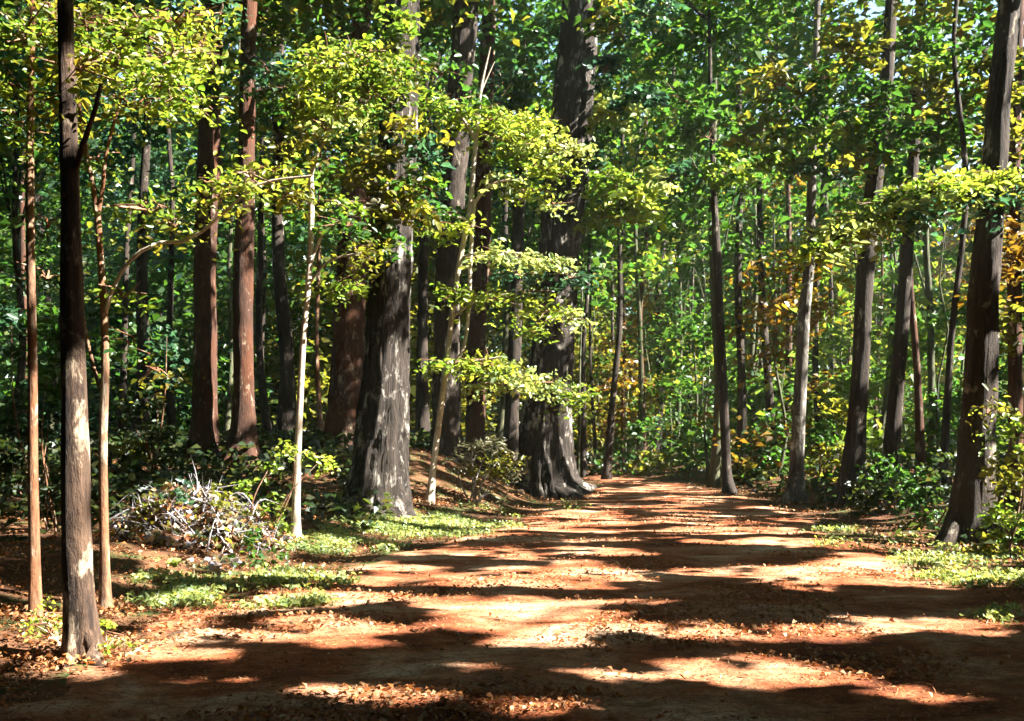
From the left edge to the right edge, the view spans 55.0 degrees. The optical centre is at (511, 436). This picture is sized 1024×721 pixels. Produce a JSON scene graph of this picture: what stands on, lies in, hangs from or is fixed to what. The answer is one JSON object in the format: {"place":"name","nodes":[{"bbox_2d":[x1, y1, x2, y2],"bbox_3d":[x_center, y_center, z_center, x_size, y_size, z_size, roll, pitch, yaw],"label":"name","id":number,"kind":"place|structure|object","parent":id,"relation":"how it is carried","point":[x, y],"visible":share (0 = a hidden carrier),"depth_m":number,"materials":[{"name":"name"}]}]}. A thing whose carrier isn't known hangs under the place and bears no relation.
{"place":"outdoors","nodes":[
{"label":"outdoors","id":0,"kind":"place"},
{"bbox_2d":[0,472,1023,720],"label":"path","id":1,"kind":"structure","parent":0,"point":[628,588],"depth_m":7.77,"materials":[{"name":"brown soil"}]},
{"bbox_2d":[0,434,1023,703],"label":"ground","id":2,"kind":"structure","parent":0,"point":[418,474],"depth_m":14.62,"materials":[{"name":"brown soil"}]},
{"bbox_2d":[0,301,60,532],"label":"leafy shrub","id":3,"kind":"object","parent":2,"relation":"on","point":[21,433],"visible":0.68,"depth_m":14.43,"materials":[{"name":"green plant"}]},
{"bbox_2d":[19,594,61,643],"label":"flowering plant","id":4,"kind":"object","parent":2,"relation":"on","point":[32,625],"visible":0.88,"depth_m":7.64,"materials":[{"name":"beige plant"}]},
{"bbox_2d":[0,0,88,307],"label":"canopy tree","id":5,"kind":"object","parent":2,"relation":"on","point":[13,67],"visible":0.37,"depth_m":21.68,"materials":[{"name":"green plant"}]},
{"bbox_2d":[0,0,128,280],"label":"canopy tree","id":6,"kind":"object","parent":2,"relation":"on","point":[7,153],"visible":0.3,"depth_m":20.21,"materials":[{"name":"green plant"}]},
{"bbox_2d":[0,272,131,439],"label":"woodland tree","id":7,"kind":"object","parent":2,"relation":"on","point":[7,294],"visible":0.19,"depth_m":34.68,"materials":[{"name":"green plant"}]},
{"bbox_2d":[0,2,192,362],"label":"woodland tree","id":8,"kind":"object","parent":2,"relation":"on","point":[39,199],"visible":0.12,"depth_m":40.24,"materials":[{"name":"green plant"}]},
{"bbox_2d":[0,0,194,440],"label":"slim tree","id":9,"kind":"object","parent":2,"relation":"on","point":[16,168],"visible":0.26,"depth_m":25.97,"materials":[{"name":"green plant"}]},
{"bbox_2d":[0,5,221,425],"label":"woodland tree","id":10,"kind":"object","parent":2,"relation":"on","point":[54,248],"visible":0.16,"depth_m":36.56,"materials":[{"name":"green plant"}]},
{"bbox_2d":[19,0,230,431],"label":"slim tree","id":11,"kind":"object","parent":2,"relation":"on","point":[123,382],"visible":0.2,"depth_m":33.80,"materials":[{"name":"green plant"}]},
{"bbox_2d":[0,260,278,431],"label":"woodland tree","id":12,"kind":"object","parent":2,"relation":"on","point":[92,389],"visible":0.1,"depth_m":37.56,"materials":[{"name":"green plant"}]},
{"bbox_2d":[97,324,189,473],"bbox_3d":[-7.731,-0.677,20.542,1.976,3.292,1.285,0,0,0],"label":"leafy shrub","id":13,"kind":"object","parent":2,"relation":"on","point":[137,412],"visible":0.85,"depth_m":20.44,"materials":[{"name":"green plant"}]},
{"bbox_2d":[0,0,290,622],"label":"slender tree","id":14,"kind":"object","parent":2,"relation":"on","point":[30,29],"visible":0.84,"depth_m":8.17,"materials":[{"name":"beige plant"}]},
{"bbox_2d":[0,0,306,435],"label":"slim tree","id":15,"kind":"object","parent":2,"relation":"on","point":[142,322],"visible":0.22,"depth_m":29.84,"materials":[{"name":"green plant"}]},
{"bbox_2d":[38,108,270,394],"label":"woodland tree","id":16,"kind":"object","parent":2,"relation":"on","point":[152,178],"visible":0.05,"depth_m":49.09,"materials":[{"name":"green plant"}]},
{"bbox_2d":[0,16,311,613],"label":"twisted sapling","id":17,"kind":"object","parent":2,"relation":"on","point":[105,589],"visible":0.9,"depth_m":8.87,"materials":[{"name":"green plant"}]},
{"bbox_2d":[22,0,290,426],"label":"slim tree","id":18,"kind":"object","parent":2,"relation":"on","point":[171,251],"visible":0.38,"depth_m":32.85,"materials":[{"name":"green plant"}]},
{"bbox_2d":[0,188,329,430],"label":"woodland tree","id":19,"kind":"object","parent":2,"relation":"on","point":[157,279],"visible":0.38,"depth_m":36.08,"materials":[{"name":"green plant"}]},
{"bbox_2d":[144,554,241,574],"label":"leafy plant","id":20,"kind":"object","parent":2,"relation":"on","point":[175,562],"visible":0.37,"depth_m":11.38,"materials":[{"name":"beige plant"}]},
{"bbox_2d":[109,451,296,554],"bbox_3d":[-4.121,0.956,12.979,2.495,1.513,2.029,0,0,0],"label":"brush heap","id":21,"kind":"object","parent":2,"relation":"on","point":[181,517],"visible":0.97,"depth_m":12.59,"materials":[{"name":"grey plant"}]},
{"bbox_2d":[103,0,329,415],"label":"woodland tree","id":22,"kind":"object","parent":2,"relation":"on","point":[182,156],"visible":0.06,"depth_m":41.88,"materials":[{"name":"green plant"}]},
{"bbox_2d":[84,8,349,431],"bbox_3d":[-8.191,-10.011,31.518,8.930,21.020,9.368,0,0,41],"label":"slim tree","id":23,"kind":"object","parent":2,"relation":"on","point":[265,411],"visible":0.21,"depth_m":31.83,"materials":[{"name":"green plant"}]},
{"bbox_2d":[136,9,348,431],"bbox_3d":[-10.377,-8.949,35.935,10.233,19.014,9.721,0,0,0],"label":"slim tree","id":24,"kind":"object","parent":2,"relation":"on","point":[227,421],"visible":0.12,"depth_m":35.94,"materials":[{"name":"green plant"}]},
{"bbox_2d":[113,0,377,430],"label":"slim tree","id":25,"kind":"object","parent":2,"relation":"on","point":[286,415],"visible":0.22,"depth_m":28.84,"materials":[{"name":"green plant"}]},
{"bbox_2d":[39,0,454,466],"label":"forest tree","id":26,"kind":"object","parent":2,"relation":"on","point":[204,431],"visible":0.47,"depth_m":21.80,"materials":[{"name":"red plant"}]},
{"bbox_2d":[184,259,332,430],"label":"woodland tree","id":27,"kind":"object","parent":2,"relation":"on","point":[275,389],"visible":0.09,"depth_m":48.36,"materials":[{"name":"green plant"}]},
{"bbox_2d":[103,0,437,470],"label":"forest tree","id":28,"kind":"object","parent":2,"relation":"on","point":[243,426],"visible":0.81,"depth_m":21.34,"materials":[{"name":"red plant"}]},
{"bbox_2d":[135,4,417,358],"bbox_3d":[-7.898,-9.316,36.392,12.188,19.772,12.422,0,0,-13],"label":"woodland tree","id":29,"kind":"object","parent":2,"relation":"on","point":[292,237],"visible":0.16,"depth_m":36.48,"materials":[{"name":"green plant"}]},
{"bbox_2d":[228,438,340,535],"bbox_3d":[-3.086,0.753,13.414,1.590,1.459,1.086,0,0,26],"label":"young shrub","id":30,"kind":"object","parent":2,"relation":"on","point":[272,470],"visible":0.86,"depth_m":13.35,"materials":[{"name":"green plant"}]},
{"bbox_2d":[133,0,440,430],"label":"slim tree","id":31,"kind":"object","parent":2,"relation":"on","point":[317,186],"visible":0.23,"depth_m":29.80,"materials":[{"name":"green plant"}]},
{"bbox_2d":[2,0,595,668],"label":"dark trunk tree","id":32,"kind":"object","parent":2,"relation":"on","point":[80,628],"visible":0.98,"depth_m":7.09,"materials":[{"name":"green plant"}]},
{"bbox_2d":[227,31,433,539],"bbox_3d":[-2.530,-2.092,13.959,3.110,7.374,1.504,0,0,-21],"label":"pale sapling","id":33,"kind":"object","parent":2,"relation":"on","point":[368,63],"visible":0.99,"depth_m":13.85,"materials":[{"name":"green plant"}]},
{"bbox_2d":[180,258,496,430],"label":"woodland tree","id":34,"kind":"object","parent":2,"relation":"on","point":[309,359],"visible":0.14,"depth_m":40.15,"materials":[{"name":"green plant"}]},
{"bbox_2d":[187,0,530,450],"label":"forest tree","id":35,"kind":"object","parent":2,"relation":"on","point":[346,364],"visible":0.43,"depth_m":23.65,"materials":[{"name":"red plant"}]},
{"bbox_2d":[224,0,581,519],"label":"great tree","id":36,"kind":"object","parent":2,"relation":"on","point":[392,183],"visible":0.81,"depth_m":17.64,"materials":[{"name":"green plant"}]},
{"bbox_2d":[231,2,611,441],"bbox_3d":[-2.788,-9.565,29.812,11.794,20.007,8.748,0,0,0],"label":"slim tree","id":37,"kind":"object","parent":2,"relation":"on","point":[422,418],"visible":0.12,"depth_m":29.87,"materials":[{"name":"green plant"}]},
{"bbox_2d":[313,285,535,440],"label":"woodland tree","id":38,"kind":"object","parent":2,"relation":"on","point":[487,412],"visible":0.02,"depth_m":45.91,"materials":[{"name":"green plant"}]},
{"bbox_2d":[256,193,601,438],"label":"woodland tree","id":39,"kind":"object","parent":2,"relation":"on","point":[413,349],"visible":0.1,"depth_m":36.34,"materials":[{"name":"green plant"}]},
{"bbox_2d":[286,12,594,428],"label":"woodland tree","id":40,"kind":"object","parent":2,"relation":"on","point":[328,279],"visible":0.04,"depth_m":40.02,"materials":[{"name":"green plant"}]},
{"bbox_2d":[353,47,607,504],"bbox_3d":[-0.623,-3.052,18.939,5.116,8.946,2.263,0,0,0],"label":"pale sapling","id":41,"kind":"object","parent":2,"relation":"on","point":[494,366],"visible":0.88,"depth_m":18.95,"materials":[{"name":"green plant"}]},
{"bbox_2d":[303,0,667,461],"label":"forest tree","id":42,"kind":"object","parent":2,"relation":"on","point":[465,35],"visible":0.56,"depth_m":24.27,"materials":[{"name":"green plant"}]},
{"bbox_2d":[440,434,531,508],"bbox_3d":[-0.518,0.711,19.950,1.871,1.534,1.243,0,0,0],"label":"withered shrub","id":43,"kind":"object","parent":2,"relation":"on","point":[501,461],"visible":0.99,"depth_m":19.96,"materials":[{"name":"green plant"}]},
{"bbox_2d":[0,446,1023,720],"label":"leaf litter","id":44,"kind":"object","parent":2,"relation":"on","point":[6,610],"visible":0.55,"depth_m":7.80,"materials":[{"name":"brown plant"}]},
{"bbox_2d":[0,427,1023,559],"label":"undergrowth","id":45,"kind":"object","parent":2,"relation":"on","point":[314,440],"visible":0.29,"depth_m":20.37,"materials":[{"name":"green plant"}]},
{"bbox_2d":[0,41,1023,426],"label":"woods","id":46,"kind":"object","parent":2,"relation":"on","point":[948,167],"depth_m":72.57,"materials":[{"name":"green plant"}]},
{"bbox_2d":[374,0,661,471],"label":"forest tree","id":47,"kind":"object","parent":2,"relation":"on","point":[474,423],"visible":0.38,"depth_m":26.81,"materials":[{"name":"green plant"}]},
{"bbox_2d":[371,1,677,337],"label":"woodland tree","id":48,"kind":"object","parent":2,"relation":"on","point":[533,246],"visible":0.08,"depth_m":37.33,"materials":[{"name":"green plant"}]},
{"bbox_2d":[421,0,643,453],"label":"slim tree","id":49,"kind":"object","parent":2,"relation":"on","point":[546,99],"visible":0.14,"depth_m":33.90,"materials":[{"name":"green plant"}]},
{"bbox_2d":[447,0,625,460],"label":"forest tree","id":50,"kind":"object","parent":2,"relation":"on","point":[511,425],"visible":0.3,"depth_m":30.83,"materials":[{"name":"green plant"}]},
{"bbox_2d":[440,102,678,366],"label":"woodland tree","id":51,"kind":"object","parent":2,"relation":"on","point":[528,242],"visible":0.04,"depth_m":46.96,"materials":[{"name":"green plant"}]},
{"bbox_2d":[114,498,1023,626],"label":"ground cover","id":52,"kind":"object","parent":2,"relation":"on","point":[317,576],"visible":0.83,"depth_m":11.33,"materials":[{"name":"green plant"}]},
{"bbox_2d":[477,0,689,499],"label":"great tree","id":53,"kind":"object","parent":2,"relation":"on","point":[547,444],"visible":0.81,"depth_m":25.41,"materials":[{"name":"green plant"}]},
{"bbox_2d":[496,55,675,475],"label":"slim tree","id":54,"kind":"object","parent":2,"relation":"on","point":[580,345],"visible":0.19,"depth_m":37.49,"materials":[{"name":"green plant"}]},
{"bbox_2d":[527,299,654,463],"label":"bushy sapling","id":55,"kind":"object","parent":2,"relation":"on","point":[587,381],"visible":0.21,"depth_m":45.36,"materials":[{"name":"green plant"}]},
{"bbox_2d":[509,52,684,466],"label":"slim tree","id":56,"kind":"object","parent":2,"relation":"on","point":[592,398],"visible":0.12,"depth_m":40.99,"materials":[{"name":"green plant"}]},
{"bbox_2d":[490,86,706,477],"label":"slim tree","id":57,"kind":"object","parent":2,"relation":"on","point":[592,242],"visible":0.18,"depth_m":37.87,"materials":[{"name":"green plant"}]},
{"bbox_2d":[489,241,730,454],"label":"woodland tree","id":58,"kind":"object","parent":2,"relation":"on","point":[650,315],"visible":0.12,"depth_m":48.10,"materials":[{"name":"green plant"}]},
{"bbox_2d":[572,298,648,450],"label":"bushy sapling","id":59,"kind":"object","parent":2,"relation":"on","point":[600,425],"visible":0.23,"depth_m":45.88,"materials":[{"name":"green plant"}]},
{"bbox_2d":[540,0,708,478],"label":"slim tree","id":60,"kind":"object","parent":2,"relation":"on","point":[606,473],"visible":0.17,"depth_m":35.98,"materials":[{"name":"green plant"}]},
{"bbox_2d":[587,411,672,475],"bbox_3d":[4.728,0.712,38.906,3.885,3.491,2.542,0,0,0],"label":"leafy shrub","id":61,"kind":"object","parent":2,"relation":"on","point":[628,456],"visible":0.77,"depth_m":38.94,"materials":[{"name":"green plant"}]},
{"bbox_2d":[572,313,703,450],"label":"bushy sapling","id":62,"kind":"object","parent":2,"relation":"on","point":[605,370],"visible":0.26,"depth_m":46.07,"materials":[{"name":"green plant"}]},
{"bbox_2d":[577,288,707,458],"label":"bushy sapling","id":63,"kind":"object","parent":2,"relation":"on","point":[627,364],"visible":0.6,"depth_m":42.11,"materials":[{"name":"green plant"}]},
{"bbox_2d":[532,16,756,471],"bbox_3d":[4.727,-7.965,39.907,8.925,19.010,9.361,0,0,35],"label":"slim tree","id":64,"kind":"object","parent":2,"relation":"on","point":[663,287],"visible":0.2,"depth_m":39.92,"materials":[{"name":"green plant"}]},
{"bbox_2d":[501,0,792,463],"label":"woodland tree","id":65,"kind":"object","parent":2,"relation":"on","point":[647,247],"visible":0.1,"depth_m":40.57,"materials":[{"name":"green plant"}]},
{"bbox_2d":[602,270,757,463],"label":"bushy sapling","id":66,"kind":"object","parent":2,"relation":"on","point":[653,380],"visible":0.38,"depth_m":40.88,"materials":[{"name":"green plant"}]},
{"bbox_2d":[596,35,765,458],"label":"slim tree","id":67,"kind":"object","parent":2,"relation":"on","point":[655,440],"visible":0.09,"depth_m":42.87,"materials":[{"name":"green plant"}]},
{"bbox_2d":[611,254,763,465],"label":"bushy sapling","id":68,"kind":"object","parent":2,"relation":"on","point":[665,335],"visible":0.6,"depth_m":38.21,"materials":[{"name":"green plant"}]},
{"bbox_2d":[657,420,734,475],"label":"leafy shrub","id":69,"kind":"object","parent":2,"relation":"on","point":[690,455],"visible":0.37,"depth_m":37.69,"materials":[{"name":"green plant"}]},
{"bbox_2d":[609,81,785,457],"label":"slim tree","id":70,"kind":"object","parent":2,"relation":"on","point":[672,247],"visible":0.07,"depth_m":41.87,"materials":[{"name":"green plant"}]},
{"bbox_2d":[628,266,792,471],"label":"bushy sapling","id":71,"kind":"object","parent":2,"relation":"on","point":[691,325],"visible":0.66,"depth_m":36.10,"materials":[{"name":"green plant"}]},
{"bbox_2d":[610,0,828,327],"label":"woodland tree","id":72,"kind":"object","parent":2,"relation":"on","point":[769,236],"visible":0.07,"depth_m":47.90,"materials":[{"name":"green plant"}]},
{"bbox_2d":[592,0,855,494],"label":"slim tree","id":73,"kind":"object","parent":2,"relation":"on","point":[700,110],"visible":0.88,"depth_m":26.88,"materials":[{"name":"green plant"}]},
{"bbox_2d":[599,0,856,487],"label":"slim tree","id":74,"kind":"object","parent":2,"relation":"on","point":[714,478],"visible":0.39,"depth_m":30.86,"materials":[{"name":"green plant"}]},
{"bbox_2d":[598,0,863,482],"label":"slim tree","id":75,"kind":"object","parent":2,"relation":"on","point":[741,392],"visible":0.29,"depth_m":31.86,"materials":[{"name":"green plant"}]},
{"bbox_2d":[578,268,885,458],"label":"woodland tree","id":76,"kind":"object","parent":2,"relation":"on","point":[698,365],"visible":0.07,"depth_m":41.11,"materials":[{"name":"green plant"}]},
{"bbox_2d":[632,7,856,467],"bbox_3d":[8.472,-7.403,36.435,9.296,17.404,9.301,0,0,0],"label":"slim tree","id":77,"kind":"object","parent":2,"relation":"on","point":[755,300],"visible":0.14,"depth_m":35.94,"materials":[{"name":"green plant"}]},
{"bbox_2d":[663,231,827,472],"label":"bushy sapling","id":78,"kind":"object","parent":2,"relation":"on","point":[760,401],"visible":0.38,"depth_m":33.89,"materials":[{"name":"green plant"}]},
{"bbox_2d":[656,1,863,465],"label":"slim tree","id":79,"kind":"object","parent":2,"relation":"on","point":[788,210],"visible":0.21,"depth_m":36.97,"materials":[{"name":"green plant"}]},
{"bbox_2d":[645,0,880,469],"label":"slim tree","id":80,"kind":"object","parent":2,"relation":"on","point":[769,398],"visible":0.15,"depth_m":32.85,"materials":[{"name":"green plant"}]},
{"bbox_2d":[731,408,813,481],"bbox_3d":[8.138,0.498,31.024,2.879,2.781,1.800,0,0,-14],"label":"leafy shrub","id":81,"kind":"object","parent":2,"relation":"on","point":[767,463],"visible":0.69,"depth_m":30.90,"materials":[{"name":"green plant"}]},
{"bbox_2d":[669,223,908,476],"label":"bushy sapling","id":82,"kind":"object","parent":2,"relation":"on","point":[774,310],"visible":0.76,"depth_m":30.20,"materials":[{"name":"green plant"}]},
{"bbox_2d":[699,262,909,445],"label":"woodland tree","id":83,"kind":"object","parent":2,"relation":"on","point":[731,298],"visible":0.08,"depth_m":46.50,"materials":[{"name":"green plant"}]},
{"bbox_2d":[693,0,949,458],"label":"woodland tree","id":84,"kind":"object","parent":2,"relation":"on","point":[832,365],"visible":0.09,"depth_m":42.43,"materials":[{"name":"green plant"}]},
{"bbox_2d":[677,1,968,462],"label":"slim tree","id":85,"kind":"object","parent":2,"relation":"on","point":[822,201],"visible":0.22,"depth_m":33.06,"materials":[{"name":"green plant"}]},
{"bbox_2d":[668,0,979,503],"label":"white barked tree","id":86,"kind":"object","parent":2,"relation":"on","point":[809,116],"visible":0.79,"depth_m":22.80,"materials":[{"name":"green plant"}]},
{"bbox_2d":[804,384,848,486],"bbox_3d":[8.948,0.235,27.438,1.872,3.373,1.582,0,0,0],"label":"leafy shrub","id":87,"kind":"object","parent":2,"relation":"on","point":[822,433],"visible":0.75,"depth_m":27.42,"materials":[{"name":"green plant"}]},
{"bbox_2d":[667,208,1023,470],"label":"woodland tree","id":88,"kind":"object","parent":2,"relation":"on","point":[839,390],"visible":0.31,"depth_m":33.41,"materials":[{"name":"green plant"}]},
{"bbox_2d":[699,0,998,485],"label":"forest tree","id":89,"kind":"object","parent":2,"relation":"on","point":[921,76],"visible":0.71,"depth_m":23.11,"materials":[{"name":"green plant"}]},
{"bbox_2d":[701,0,1023,508],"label":"forest tree","id":90,"kind":"object","parent":2,"relation":"on","point":[879,129],"visible":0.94,"depth_m":21.15,"materials":[{"name":"green plant"}]},
{"bbox_2d":[725,2,1023,464],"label":"woodland tree","id":91,"kind":"object","parent":2,"relation":"on","point":[924,260],"visible":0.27,"depth_m":32.41,"materials":[{"name":"green plant"}]},
{"bbox_2d":[763,16,985,328],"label":"woodland tree","id":92,"kind":"object","parent":2,"relation":"on","point":[923,140],"visible":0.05,"depth_m":47.42,"materials":[{"name":"green plant"}]},
{"bbox_2d":[747,0,1023,473],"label":"slim tree","id":93,"kind":"object","parent":2,"relation":"on","point":[920,452],"visible":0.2,"depth_m":26.95,"materials":[{"name":"green plant"}]},
{"bbox_2d":[800,1,977,463],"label":"slim tree","id":94,"kind":"object","parent":2,"relation":"on","point":[885,397],"visible":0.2,"depth_m":33.91,"materials":[{"name":"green plant"}]},
{"bbox_2d":[843,448,947,518],"bbox_3d":[7.565,1.115,19.451,2.181,1.762,1.294,0,0,0],"label":"leafy shrub","id":95,"kind":"object","parent":2,"relation":"on","point":[887,490],"visible":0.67,"depth_m":19.39,"materials":[{"name":"green plant"}]},
{"bbox_2d":[774,0,1023,549],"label":"great tree","id":96,"kind":"object","parent":2,"relation":"on","point":[986,193],"visible":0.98,"depth_m":14.65,"materials":[{"name":"green plant"}]},
{"bbox_2d":[824,0,995,487],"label":"slim tree","id":97,"kind":"object","parent":2,"relation":"on","point":[946,413],"visible":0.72,"depth_m":21.23,"materials":[{"name":"brown plant"}]},
{"bbox_2d":[888,449,956,530],"bbox_3d":[7.156,1.063,16.895,1.518,1.719,1.214,0,0,0],"label":"leafy shrub","id":98,"kind":"object","parent":2,"relation":"on","point":[915,504],"visible":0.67,"depth_m":16.88,"materials":[{"name":"green plant"}]},
{"bbox_2d":[844,215,1023,470],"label":"bushy sapling","id":99,"kind":"object","parent":2,"relation":"on","point":[954,399],"visible":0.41,"depth_m":29.14,"materials":[{"name":"green plant"}]},
{"bbox_2d":[851,229,1023,450],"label":"woodland tree","id":100,"kind":"object","parent":2,"relation":"on","point":[942,377],"visible":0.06,"depth_m":46.06,"materials":[{"name":"green plant"}]},
{"bbox_2d":[889,92,1023,330],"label":"woodland tree","id":101,"kind":"object","parent":2,"relation":"on","point":[968,237],"visible":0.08,"depth_m":56.97,"materials":[{"name":"green plant"}]},
{"bbox_2d":[905,0,1023,505],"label":"forest tree","id":102,"kind":"object","parent":2,"relation":"on","point":[1013,261],"visible":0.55,"depth_m":17.53,"materials":[{"name":"green plant"}]},
{"bbox_2d":[956,412,1023,558],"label":"leafy shrub","id":103,"kind":"object","parent":2,"relation":"on","point":[1013,477],"visible":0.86,"depth_m":13.55,"materials":[{"name":"green plant"}]},
{"bbox_2d":[0,0,1023,424],"label":"sky","id":104,"kind":"structure","parent":0,"point":[873,6],"materials":[{"name":"white"}]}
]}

